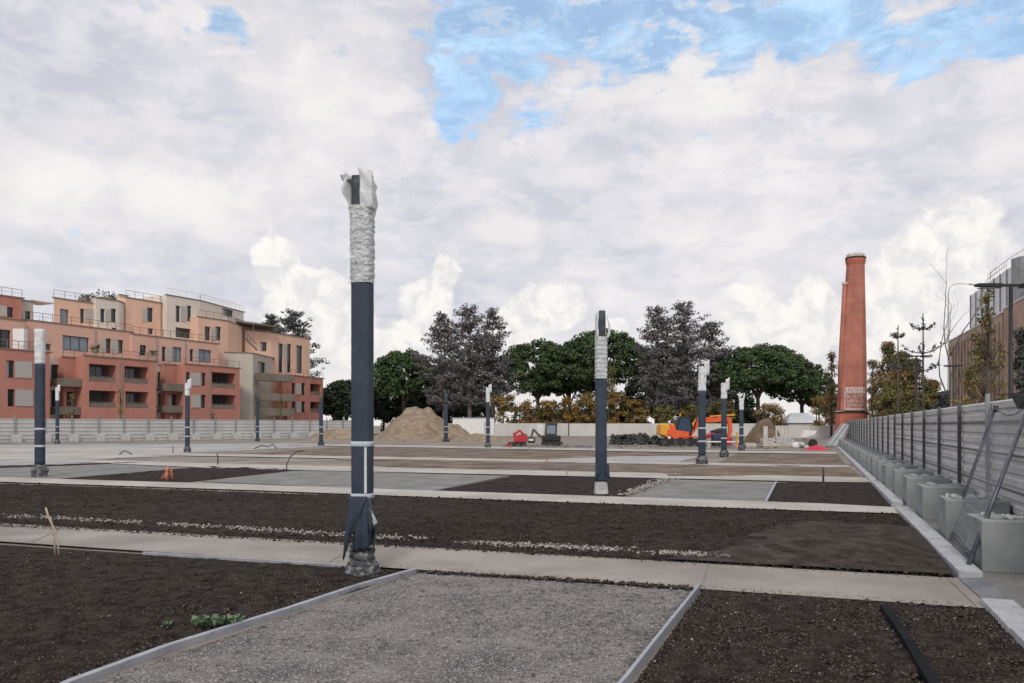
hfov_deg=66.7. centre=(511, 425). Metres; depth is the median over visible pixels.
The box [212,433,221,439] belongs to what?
footing block
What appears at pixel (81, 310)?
window
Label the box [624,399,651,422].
autumn shrub
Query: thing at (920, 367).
whorled conifer
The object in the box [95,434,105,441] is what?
footing block
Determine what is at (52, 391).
window
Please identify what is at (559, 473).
path
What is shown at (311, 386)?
loggia window
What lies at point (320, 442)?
wrapped lamp post
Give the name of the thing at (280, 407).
garden tree
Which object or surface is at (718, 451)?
path
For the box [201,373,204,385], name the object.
window
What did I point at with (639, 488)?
pebbles
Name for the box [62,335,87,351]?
window
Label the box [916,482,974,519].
concrete block
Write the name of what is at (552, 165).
sky
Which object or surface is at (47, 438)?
footing block
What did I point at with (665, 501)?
path
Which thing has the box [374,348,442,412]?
umbrella pine
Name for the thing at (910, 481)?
concrete block
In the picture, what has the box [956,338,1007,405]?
young tree
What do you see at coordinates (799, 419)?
building
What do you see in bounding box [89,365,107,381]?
loggia window
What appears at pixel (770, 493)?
edging strip
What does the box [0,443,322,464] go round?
paved slab
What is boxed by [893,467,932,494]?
concrete block
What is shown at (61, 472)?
paved slab
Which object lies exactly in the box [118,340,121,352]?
window
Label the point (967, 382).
young tree
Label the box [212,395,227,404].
loggia window
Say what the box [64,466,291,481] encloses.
soil bed
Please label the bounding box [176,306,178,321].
window
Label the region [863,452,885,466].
concrete block
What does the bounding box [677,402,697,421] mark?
autumn shrub
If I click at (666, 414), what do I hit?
autumn shrub
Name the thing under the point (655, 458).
paved slab
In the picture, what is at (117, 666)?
edging strip
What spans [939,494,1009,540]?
concrete block
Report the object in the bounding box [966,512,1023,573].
concrete block
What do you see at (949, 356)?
bare tree
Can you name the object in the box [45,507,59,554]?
bamboo stakes
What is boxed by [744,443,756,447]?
stone pallet
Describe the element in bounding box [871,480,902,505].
kerb
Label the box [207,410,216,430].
garden tree
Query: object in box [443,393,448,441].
wrapped lamp post
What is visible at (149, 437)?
footing block
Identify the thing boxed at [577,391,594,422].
autumn shrub
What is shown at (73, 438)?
footing block
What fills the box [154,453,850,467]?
path
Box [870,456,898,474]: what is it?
concrete block
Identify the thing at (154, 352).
roof shrub
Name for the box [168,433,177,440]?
footing block
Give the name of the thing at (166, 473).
pipe bundle
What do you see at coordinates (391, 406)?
umbrella pine
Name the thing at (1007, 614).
kerb
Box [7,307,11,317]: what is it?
window
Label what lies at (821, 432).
hoarding
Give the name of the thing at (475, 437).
earth mound
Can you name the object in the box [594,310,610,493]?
wrapped lamp post
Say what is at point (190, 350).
window
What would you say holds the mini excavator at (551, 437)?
on the ground
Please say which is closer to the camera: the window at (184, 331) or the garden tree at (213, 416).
the garden tree at (213, 416)
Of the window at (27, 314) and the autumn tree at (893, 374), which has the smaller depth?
the autumn tree at (893, 374)
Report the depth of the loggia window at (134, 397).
97.04 m
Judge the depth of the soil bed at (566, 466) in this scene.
31.64 m
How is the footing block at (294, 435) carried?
on the ground
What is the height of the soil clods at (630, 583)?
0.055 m
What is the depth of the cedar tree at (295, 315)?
149.46 m
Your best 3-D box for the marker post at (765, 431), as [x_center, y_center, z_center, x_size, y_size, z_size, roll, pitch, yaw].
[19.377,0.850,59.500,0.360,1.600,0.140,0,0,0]
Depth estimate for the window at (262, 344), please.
124.14 m
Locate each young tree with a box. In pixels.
[949,366,982,405]
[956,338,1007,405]
[968,290,1007,401]
[1013,326,1023,392]
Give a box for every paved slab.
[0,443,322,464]
[0,448,231,451]
[0,453,180,458]
[0,464,190,478]
[548,456,696,461]
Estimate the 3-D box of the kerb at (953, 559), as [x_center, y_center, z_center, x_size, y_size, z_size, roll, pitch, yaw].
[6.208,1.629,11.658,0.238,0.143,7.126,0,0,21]
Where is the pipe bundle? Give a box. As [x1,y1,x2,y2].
[161,466,173,479]
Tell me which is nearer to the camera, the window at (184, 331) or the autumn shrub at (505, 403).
the window at (184, 331)
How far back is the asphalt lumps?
66.82 m
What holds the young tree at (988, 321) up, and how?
on the ground
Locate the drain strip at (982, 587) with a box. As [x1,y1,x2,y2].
[959,578,1005,598]
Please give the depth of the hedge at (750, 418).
148.46 m
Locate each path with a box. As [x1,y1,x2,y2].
[0,477,897,512]
[0,523,984,607]
[81,460,870,481]
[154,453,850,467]
[296,444,836,453]
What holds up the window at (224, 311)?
in the apartment building at (231, 363)
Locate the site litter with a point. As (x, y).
(636, 445)
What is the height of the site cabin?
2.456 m
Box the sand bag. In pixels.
[791,442,801,447]
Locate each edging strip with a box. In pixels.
[60,568,417,682]
[143,552,346,567]
[617,584,699,682]
[765,481,776,501]
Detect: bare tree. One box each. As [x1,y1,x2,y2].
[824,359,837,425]
[924,243,1000,406]
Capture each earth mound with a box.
[306,428,350,439]
[374,406,469,437]
[374,433,513,441]
[744,418,779,443]
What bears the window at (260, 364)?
in the apartment building at (231, 363)
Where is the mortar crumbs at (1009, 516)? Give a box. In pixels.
[979,512,1023,519]
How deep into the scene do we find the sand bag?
56.76 m
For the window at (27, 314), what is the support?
in the apartment building at (231, 363)
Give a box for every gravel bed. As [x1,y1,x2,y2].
[94,572,691,682]
[205,470,503,490]
[628,480,773,500]
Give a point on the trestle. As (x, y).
(708, 444)
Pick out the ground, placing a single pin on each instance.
(590, 440)
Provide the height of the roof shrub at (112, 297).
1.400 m
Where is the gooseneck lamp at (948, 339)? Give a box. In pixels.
[947,283,973,390]
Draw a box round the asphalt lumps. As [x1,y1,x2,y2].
[609,432,657,444]
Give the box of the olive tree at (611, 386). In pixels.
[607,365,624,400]
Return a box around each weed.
[191,614,220,626]
[217,614,244,623]
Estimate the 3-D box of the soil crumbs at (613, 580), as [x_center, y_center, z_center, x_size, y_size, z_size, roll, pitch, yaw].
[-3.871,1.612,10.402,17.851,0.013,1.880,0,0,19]
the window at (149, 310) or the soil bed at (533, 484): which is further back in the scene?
the window at (149, 310)
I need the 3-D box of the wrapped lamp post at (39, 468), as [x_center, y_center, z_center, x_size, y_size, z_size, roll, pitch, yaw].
[-15.212,-0.716,25.091,0.507,4.772,0.412,0,0,0]
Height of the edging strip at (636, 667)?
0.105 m
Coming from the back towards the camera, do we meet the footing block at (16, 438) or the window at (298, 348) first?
the window at (298, 348)
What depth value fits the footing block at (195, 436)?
86.78 m
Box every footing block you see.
[11,435,21,442]
[45,434,50,441]
[68,434,78,441]
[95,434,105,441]
[120,434,130,440]
[145,434,154,440]
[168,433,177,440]
[191,433,200,439]
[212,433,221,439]
[233,433,241,439]
[253,433,261,438]
[272,433,280,438]
[290,433,298,438]
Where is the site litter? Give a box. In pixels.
[502,444,834,448]
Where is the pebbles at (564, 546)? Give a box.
[3,513,728,557]
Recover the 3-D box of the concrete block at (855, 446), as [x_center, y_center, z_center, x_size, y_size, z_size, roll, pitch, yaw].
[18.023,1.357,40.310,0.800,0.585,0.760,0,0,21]
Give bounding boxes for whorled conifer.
[883,325,912,413]
[900,313,944,408]
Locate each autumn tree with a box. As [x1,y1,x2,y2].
[818,351,837,437]
[866,341,900,415]
[866,359,877,417]
[866,378,902,416]
[882,350,921,405]
[888,389,921,414]
[893,358,930,409]
[914,378,941,410]
[929,390,956,409]
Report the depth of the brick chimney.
89.05 m
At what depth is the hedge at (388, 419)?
149.12 m
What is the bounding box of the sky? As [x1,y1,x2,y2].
[0,0,1023,425]
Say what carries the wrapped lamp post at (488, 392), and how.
on the ground
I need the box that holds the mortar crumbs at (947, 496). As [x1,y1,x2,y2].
[944,493,997,498]
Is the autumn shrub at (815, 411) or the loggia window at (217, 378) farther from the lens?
the autumn shrub at (815, 411)
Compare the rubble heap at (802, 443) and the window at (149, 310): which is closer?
the rubble heap at (802, 443)
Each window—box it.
[0,329,9,347]
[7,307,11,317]
[7,360,12,377]
[8,389,13,406]
[25,311,29,318]
[51,364,57,377]
[51,390,54,406]
[60,309,67,322]
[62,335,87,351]
[67,392,73,406]
[80,309,82,322]
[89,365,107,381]
[89,391,107,407]
[100,309,103,322]
[106,338,109,352]
[111,309,114,321]
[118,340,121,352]
[124,367,140,383]
[125,392,140,403]
[140,345,144,354]
[147,308,151,321]
[162,347,164,361]
[168,394,175,405]
[173,347,180,361]
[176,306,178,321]
[176,327,189,338]
[187,306,189,321]
[189,349,192,360]
[199,349,209,362]
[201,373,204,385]
[201,395,204,407]
[205,327,208,340]
[212,373,227,387]
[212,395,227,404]
[216,327,219,340]
[222,308,231,316]
[258,362,263,372]
[260,342,265,350]
[278,343,281,372]
[287,344,289,372]
[296,345,301,372]
[310,384,313,391]
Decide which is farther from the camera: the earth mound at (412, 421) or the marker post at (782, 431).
the earth mound at (412, 421)
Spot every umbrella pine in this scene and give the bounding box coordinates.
[323,379,385,419]
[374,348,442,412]
[374,380,411,430]
[409,362,490,422]
[485,338,594,414]
[530,352,607,413]
[549,328,651,384]
[617,363,706,421]
[688,365,755,415]
[696,343,824,422]
[764,363,837,412]
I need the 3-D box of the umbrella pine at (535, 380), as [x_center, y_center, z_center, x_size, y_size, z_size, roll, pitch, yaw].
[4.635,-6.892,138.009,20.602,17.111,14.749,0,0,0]
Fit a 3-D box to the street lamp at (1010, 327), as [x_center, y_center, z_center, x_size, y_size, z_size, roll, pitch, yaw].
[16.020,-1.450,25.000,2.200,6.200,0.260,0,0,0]
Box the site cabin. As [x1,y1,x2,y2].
[452,417,494,434]
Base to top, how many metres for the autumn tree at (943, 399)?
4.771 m
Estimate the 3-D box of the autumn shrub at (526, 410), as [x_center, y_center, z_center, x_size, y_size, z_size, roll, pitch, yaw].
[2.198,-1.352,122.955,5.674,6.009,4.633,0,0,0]
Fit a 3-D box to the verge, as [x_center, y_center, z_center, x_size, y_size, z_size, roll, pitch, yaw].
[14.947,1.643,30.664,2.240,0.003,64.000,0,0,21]
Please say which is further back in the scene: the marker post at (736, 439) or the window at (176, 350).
the window at (176, 350)
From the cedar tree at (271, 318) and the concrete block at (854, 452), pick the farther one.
the cedar tree at (271, 318)
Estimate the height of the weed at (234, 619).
0.078 m
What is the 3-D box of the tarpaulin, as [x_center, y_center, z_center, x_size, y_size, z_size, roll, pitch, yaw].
[20.586,1.484,52.500,1.520,0.372,1.585,0,0,0]
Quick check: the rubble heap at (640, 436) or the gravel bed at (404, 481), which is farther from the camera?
the rubble heap at (640, 436)
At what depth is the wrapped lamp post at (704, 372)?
32.45 m
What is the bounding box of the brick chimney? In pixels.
[834,252,867,437]
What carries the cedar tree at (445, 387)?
on the ground
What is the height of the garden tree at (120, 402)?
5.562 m
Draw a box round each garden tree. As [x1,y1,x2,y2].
[64,393,77,417]
[116,389,124,418]
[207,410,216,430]
[276,388,283,419]
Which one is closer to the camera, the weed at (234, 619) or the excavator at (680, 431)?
the weed at (234, 619)
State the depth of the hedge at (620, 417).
148.54 m
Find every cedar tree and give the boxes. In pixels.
[261,313,290,332]
[273,308,330,376]
[411,311,471,419]
[434,303,504,416]
[472,307,520,414]
[630,304,684,422]
[639,300,716,415]
[686,320,738,407]
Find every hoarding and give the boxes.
[0,415,350,441]
[385,423,567,435]
[569,423,755,435]
[777,425,834,437]
[846,394,1023,514]
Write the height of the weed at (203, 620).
0.089 m
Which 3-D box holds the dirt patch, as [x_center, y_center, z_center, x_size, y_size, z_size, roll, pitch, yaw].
[4.148,1.538,10.888,3.048,0.135,4.670,0,0,23]
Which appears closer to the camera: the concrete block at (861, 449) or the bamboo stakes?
the bamboo stakes
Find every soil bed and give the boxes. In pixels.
[0,462,133,467]
[0,484,954,577]
[0,545,400,682]
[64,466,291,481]
[245,447,697,459]
[332,458,650,472]
[437,475,656,496]
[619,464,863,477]
[638,591,1023,682]
[718,454,845,464]
[768,481,890,506]
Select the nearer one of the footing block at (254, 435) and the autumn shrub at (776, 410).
the footing block at (254, 435)
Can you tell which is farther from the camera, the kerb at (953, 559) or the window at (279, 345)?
the window at (279, 345)
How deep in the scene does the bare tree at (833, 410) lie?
99.36 m
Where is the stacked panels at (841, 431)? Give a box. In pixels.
[826,424,848,445]
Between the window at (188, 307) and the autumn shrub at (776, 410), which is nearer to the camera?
the window at (188, 307)
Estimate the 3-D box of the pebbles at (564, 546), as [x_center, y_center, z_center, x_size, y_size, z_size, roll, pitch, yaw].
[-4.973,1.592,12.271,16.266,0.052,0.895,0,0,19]
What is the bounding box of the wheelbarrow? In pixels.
[799,430,817,447]
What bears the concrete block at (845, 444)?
on the verge
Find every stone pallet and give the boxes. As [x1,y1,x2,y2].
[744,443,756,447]
[760,438,776,447]
[773,437,794,447]
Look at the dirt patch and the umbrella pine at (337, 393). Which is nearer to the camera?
the dirt patch
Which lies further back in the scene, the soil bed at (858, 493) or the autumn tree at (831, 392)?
the autumn tree at (831, 392)
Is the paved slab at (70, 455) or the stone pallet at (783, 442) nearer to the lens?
the paved slab at (70, 455)
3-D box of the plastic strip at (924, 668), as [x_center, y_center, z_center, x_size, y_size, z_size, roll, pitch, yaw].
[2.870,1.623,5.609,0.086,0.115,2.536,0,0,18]
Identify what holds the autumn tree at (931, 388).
on the ground
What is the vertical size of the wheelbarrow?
1.320 m
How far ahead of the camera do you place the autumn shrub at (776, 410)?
116.86 m
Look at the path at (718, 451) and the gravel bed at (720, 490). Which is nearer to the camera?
the gravel bed at (720, 490)
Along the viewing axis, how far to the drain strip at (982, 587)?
7.68 m
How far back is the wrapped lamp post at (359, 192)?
8.38 m
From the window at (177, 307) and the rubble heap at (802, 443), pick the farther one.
the window at (177, 307)
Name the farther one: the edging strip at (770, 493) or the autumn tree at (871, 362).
the autumn tree at (871, 362)
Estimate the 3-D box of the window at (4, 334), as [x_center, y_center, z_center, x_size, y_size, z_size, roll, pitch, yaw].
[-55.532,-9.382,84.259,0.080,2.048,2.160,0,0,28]
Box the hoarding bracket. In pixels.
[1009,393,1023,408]
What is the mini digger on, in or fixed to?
on the ground
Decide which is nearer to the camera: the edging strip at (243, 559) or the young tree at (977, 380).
the edging strip at (243, 559)
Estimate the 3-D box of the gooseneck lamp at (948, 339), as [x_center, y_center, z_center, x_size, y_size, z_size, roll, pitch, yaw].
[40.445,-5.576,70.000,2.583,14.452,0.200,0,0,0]
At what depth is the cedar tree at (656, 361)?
125.30 m
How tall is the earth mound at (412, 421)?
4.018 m
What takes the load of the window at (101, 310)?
in the apartment building at (231, 363)
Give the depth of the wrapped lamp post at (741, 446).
51.08 m
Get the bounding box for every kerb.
[837,446,876,480]
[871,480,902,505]
[895,506,982,577]
[980,598,1023,648]
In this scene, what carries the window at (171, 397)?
in the apartment building at (231, 363)
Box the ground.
[0,426,981,682]
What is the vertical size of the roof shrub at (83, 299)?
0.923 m
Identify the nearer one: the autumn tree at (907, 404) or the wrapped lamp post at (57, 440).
the autumn tree at (907, 404)
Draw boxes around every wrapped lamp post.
[31,329,48,476]
[54,385,60,443]
[183,379,190,451]
[255,395,259,440]
[318,397,323,444]
[340,166,380,577]
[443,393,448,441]
[485,384,491,446]
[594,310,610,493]
[696,360,709,463]
[719,377,729,456]
[738,393,744,450]
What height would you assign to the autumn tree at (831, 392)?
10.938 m
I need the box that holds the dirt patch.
[666,521,952,573]
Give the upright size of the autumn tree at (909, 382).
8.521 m
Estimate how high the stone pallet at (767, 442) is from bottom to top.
0.705 m
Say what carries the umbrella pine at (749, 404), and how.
on the ground
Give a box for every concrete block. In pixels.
[844,442,857,450]
[847,444,862,453]
[851,446,868,456]
[853,447,871,458]
[856,449,875,461]
[858,450,880,463]
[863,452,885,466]
[866,454,891,470]
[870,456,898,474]
[877,459,907,480]
[882,463,918,486]
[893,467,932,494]
[903,474,950,505]
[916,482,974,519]
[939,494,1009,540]
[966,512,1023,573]
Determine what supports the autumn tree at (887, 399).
on the ground
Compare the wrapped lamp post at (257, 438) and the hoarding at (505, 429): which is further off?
the hoarding at (505, 429)
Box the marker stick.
[822,467,823,481]
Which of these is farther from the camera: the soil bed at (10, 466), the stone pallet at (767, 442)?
the stone pallet at (767, 442)
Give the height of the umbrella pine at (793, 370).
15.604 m
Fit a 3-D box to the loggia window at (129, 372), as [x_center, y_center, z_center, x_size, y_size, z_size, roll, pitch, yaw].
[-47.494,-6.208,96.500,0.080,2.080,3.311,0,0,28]
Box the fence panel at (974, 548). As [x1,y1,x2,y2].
[951,405,1023,564]
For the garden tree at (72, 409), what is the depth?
80.83 m
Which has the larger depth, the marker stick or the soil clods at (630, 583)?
the marker stick
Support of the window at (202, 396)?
in the apartment building at (231, 363)
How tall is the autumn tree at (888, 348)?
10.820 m
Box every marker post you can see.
[736,432,737,447]
[763,426,767,437]
[780,427,784,436]
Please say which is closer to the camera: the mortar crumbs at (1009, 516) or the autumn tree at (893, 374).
the mortar crumbs at (1009, 516)
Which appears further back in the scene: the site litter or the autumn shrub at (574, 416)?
the autumn shrub at (574, 416)
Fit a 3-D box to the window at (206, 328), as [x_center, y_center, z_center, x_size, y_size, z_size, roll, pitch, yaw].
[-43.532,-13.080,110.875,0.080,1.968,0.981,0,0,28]
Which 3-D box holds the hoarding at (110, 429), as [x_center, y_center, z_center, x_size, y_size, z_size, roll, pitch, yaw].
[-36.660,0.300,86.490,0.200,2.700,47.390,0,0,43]
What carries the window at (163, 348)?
in the apartment building at (231, 363)
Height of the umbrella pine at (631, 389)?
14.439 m
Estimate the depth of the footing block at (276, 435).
94.04 m
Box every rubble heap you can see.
[608,432,654,444]
[792,441,808,446]
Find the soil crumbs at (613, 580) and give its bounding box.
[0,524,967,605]
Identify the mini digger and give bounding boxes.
[505,429,526,446]
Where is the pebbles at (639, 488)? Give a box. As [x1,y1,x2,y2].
[611,477,678,496]
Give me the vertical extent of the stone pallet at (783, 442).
0.820 m
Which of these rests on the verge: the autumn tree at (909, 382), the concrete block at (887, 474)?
the concrete block at (887, 474)
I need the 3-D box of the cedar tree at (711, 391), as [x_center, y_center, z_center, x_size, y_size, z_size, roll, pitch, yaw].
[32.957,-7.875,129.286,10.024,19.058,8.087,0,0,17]
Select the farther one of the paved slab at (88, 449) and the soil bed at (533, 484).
the paved slab at (88, 449)
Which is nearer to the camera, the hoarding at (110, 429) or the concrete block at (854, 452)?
the concrete block at (854, 452)
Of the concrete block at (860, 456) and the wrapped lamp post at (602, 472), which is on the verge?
the concrete block at (860, 456)
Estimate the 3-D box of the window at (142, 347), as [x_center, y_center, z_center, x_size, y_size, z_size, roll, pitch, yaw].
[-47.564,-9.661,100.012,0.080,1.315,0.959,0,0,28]
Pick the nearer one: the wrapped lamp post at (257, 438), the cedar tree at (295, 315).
the wrapped lamp post at (257, 438)
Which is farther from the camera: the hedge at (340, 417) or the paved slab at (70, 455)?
the hedge at (340, 417)
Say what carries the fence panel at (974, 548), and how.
on the kerb at (953, 559)
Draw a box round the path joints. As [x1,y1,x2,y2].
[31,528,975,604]
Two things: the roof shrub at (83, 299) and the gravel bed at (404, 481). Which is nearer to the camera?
the gravel bed at (404, 481)
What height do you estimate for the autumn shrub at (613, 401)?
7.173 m
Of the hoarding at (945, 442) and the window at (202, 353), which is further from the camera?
the window at (202, 353)
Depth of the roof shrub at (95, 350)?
93.01 m
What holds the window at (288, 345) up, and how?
in the apartment building at (231, 363)
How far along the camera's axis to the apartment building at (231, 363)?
101.77 m
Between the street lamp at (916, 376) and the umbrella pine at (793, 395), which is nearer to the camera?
the street lamp at (916, 376)
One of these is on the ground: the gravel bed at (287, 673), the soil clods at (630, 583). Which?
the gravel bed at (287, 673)
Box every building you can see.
[0,286,324,433]
[782,413,822,425]
[949,249,1023,403]
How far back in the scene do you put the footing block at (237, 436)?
90.41 m
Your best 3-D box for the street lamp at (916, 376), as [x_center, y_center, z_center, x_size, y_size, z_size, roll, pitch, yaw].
[26.247,-1.450,50.500,2.000,6.200,0.260,0,0,0]
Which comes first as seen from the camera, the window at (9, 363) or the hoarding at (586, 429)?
the window at (9, 363)
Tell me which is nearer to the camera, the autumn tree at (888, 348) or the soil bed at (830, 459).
the soil bed at (830, 459)
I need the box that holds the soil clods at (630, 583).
[417,569,693,589]
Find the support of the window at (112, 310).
in the apartment building at (231, 363)
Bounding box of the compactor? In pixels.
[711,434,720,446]
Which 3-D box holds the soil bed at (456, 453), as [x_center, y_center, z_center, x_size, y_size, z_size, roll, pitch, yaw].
[-4.869,1.619,46.745,28.504,0.051,15.856,0,0,33]
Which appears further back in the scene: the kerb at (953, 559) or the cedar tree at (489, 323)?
the cedar tree at (489, 323)
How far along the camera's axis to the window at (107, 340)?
96.36 m
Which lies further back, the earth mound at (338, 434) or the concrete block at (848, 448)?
the earth mound at (338, 434)
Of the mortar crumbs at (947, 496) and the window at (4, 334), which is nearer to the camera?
the mortar crumbs at (947, 496)
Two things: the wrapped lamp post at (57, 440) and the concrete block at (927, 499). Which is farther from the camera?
the wrapped lamp post at (57, 440)
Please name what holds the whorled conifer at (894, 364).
on the ground
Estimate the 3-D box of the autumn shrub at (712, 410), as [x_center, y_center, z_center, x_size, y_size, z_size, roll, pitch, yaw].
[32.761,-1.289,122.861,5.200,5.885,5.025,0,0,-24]
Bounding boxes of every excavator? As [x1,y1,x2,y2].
[528,422,562,445]
[655,414,734,446]
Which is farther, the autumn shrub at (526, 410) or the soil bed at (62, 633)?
the autumn shrub at (526, 410)
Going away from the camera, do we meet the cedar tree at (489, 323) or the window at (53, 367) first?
the window at (53, 367)
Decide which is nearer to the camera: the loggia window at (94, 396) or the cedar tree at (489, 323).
the loggia window at (94, 396)
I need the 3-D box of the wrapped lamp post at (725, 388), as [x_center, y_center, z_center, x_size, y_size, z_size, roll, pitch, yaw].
[11.032,-0.414,40.459,0.540,4.169,0.428,0,0,0]
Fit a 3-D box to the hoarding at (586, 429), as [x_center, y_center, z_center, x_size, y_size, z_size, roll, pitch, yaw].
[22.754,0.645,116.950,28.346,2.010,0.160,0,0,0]
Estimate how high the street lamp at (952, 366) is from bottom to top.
6.300 m
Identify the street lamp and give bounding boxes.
[900,355,932,411]
[943,365,962,406]
[974,283,1023,398]
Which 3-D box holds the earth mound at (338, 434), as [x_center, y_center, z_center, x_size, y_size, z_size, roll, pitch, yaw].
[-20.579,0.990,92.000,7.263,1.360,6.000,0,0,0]
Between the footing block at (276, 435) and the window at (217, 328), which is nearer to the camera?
the footing block at (276, 435)
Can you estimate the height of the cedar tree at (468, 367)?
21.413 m
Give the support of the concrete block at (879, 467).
on the verge
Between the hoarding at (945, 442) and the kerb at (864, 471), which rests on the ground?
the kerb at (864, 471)
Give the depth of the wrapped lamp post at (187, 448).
47.22 m
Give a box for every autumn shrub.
[490,394,519,422]
[511,398,541,422]
[534,399,564,422]
[553,396,584,435]
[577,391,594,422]
[607,391,630,422]
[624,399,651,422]
[652,404,677,422]
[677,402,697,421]
[706,399,737,422]
[749,402,787,425]
[809,395,836,425]
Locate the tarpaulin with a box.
[805,445,827,449]
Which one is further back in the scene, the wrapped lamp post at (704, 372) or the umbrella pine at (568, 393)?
the umbrella pine at (568, 393)
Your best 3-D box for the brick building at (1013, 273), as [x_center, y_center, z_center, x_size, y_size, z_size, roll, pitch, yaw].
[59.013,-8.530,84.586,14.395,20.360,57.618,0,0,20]
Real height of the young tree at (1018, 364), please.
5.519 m
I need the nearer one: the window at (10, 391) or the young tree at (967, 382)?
the young tree at (967, 382)
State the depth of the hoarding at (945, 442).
15.47 m
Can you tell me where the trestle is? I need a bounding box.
[706,441,738,447]
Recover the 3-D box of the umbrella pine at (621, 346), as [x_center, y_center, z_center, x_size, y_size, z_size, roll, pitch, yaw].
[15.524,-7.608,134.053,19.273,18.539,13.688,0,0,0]
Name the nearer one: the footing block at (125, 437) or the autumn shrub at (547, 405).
the footing block at (125, 437)
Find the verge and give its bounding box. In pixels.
[845,451,1023,608]
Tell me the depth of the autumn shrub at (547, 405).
122.31 m
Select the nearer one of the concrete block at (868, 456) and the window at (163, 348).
the concrete block at (868, 456)
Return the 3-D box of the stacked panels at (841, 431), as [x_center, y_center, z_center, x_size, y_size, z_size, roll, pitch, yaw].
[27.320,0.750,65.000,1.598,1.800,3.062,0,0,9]
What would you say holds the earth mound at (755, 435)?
on the ground
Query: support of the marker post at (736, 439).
on the ground
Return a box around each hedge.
[330,402,342,419]
[380,397,480,431]
[521,409,634,422]
[692,409,764,422]
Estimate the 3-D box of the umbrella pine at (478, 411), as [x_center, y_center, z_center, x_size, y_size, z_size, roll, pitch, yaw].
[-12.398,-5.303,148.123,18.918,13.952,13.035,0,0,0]
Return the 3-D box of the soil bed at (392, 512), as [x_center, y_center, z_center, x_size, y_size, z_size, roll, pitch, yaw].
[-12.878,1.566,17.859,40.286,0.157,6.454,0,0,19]
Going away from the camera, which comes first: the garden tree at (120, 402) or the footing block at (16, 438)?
the footing block at (16, 438)
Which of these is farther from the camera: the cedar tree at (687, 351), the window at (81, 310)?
the cedar tree at (687, 351)
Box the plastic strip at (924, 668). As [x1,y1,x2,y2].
[880,604,940,682]
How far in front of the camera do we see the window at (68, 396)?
90.30 m
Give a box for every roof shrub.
[78,294,89,300]
[89,344,100,352]
[95,289,114,299]
[150,348,157,355]
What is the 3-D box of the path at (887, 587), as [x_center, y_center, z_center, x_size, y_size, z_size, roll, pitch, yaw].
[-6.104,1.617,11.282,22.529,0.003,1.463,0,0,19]

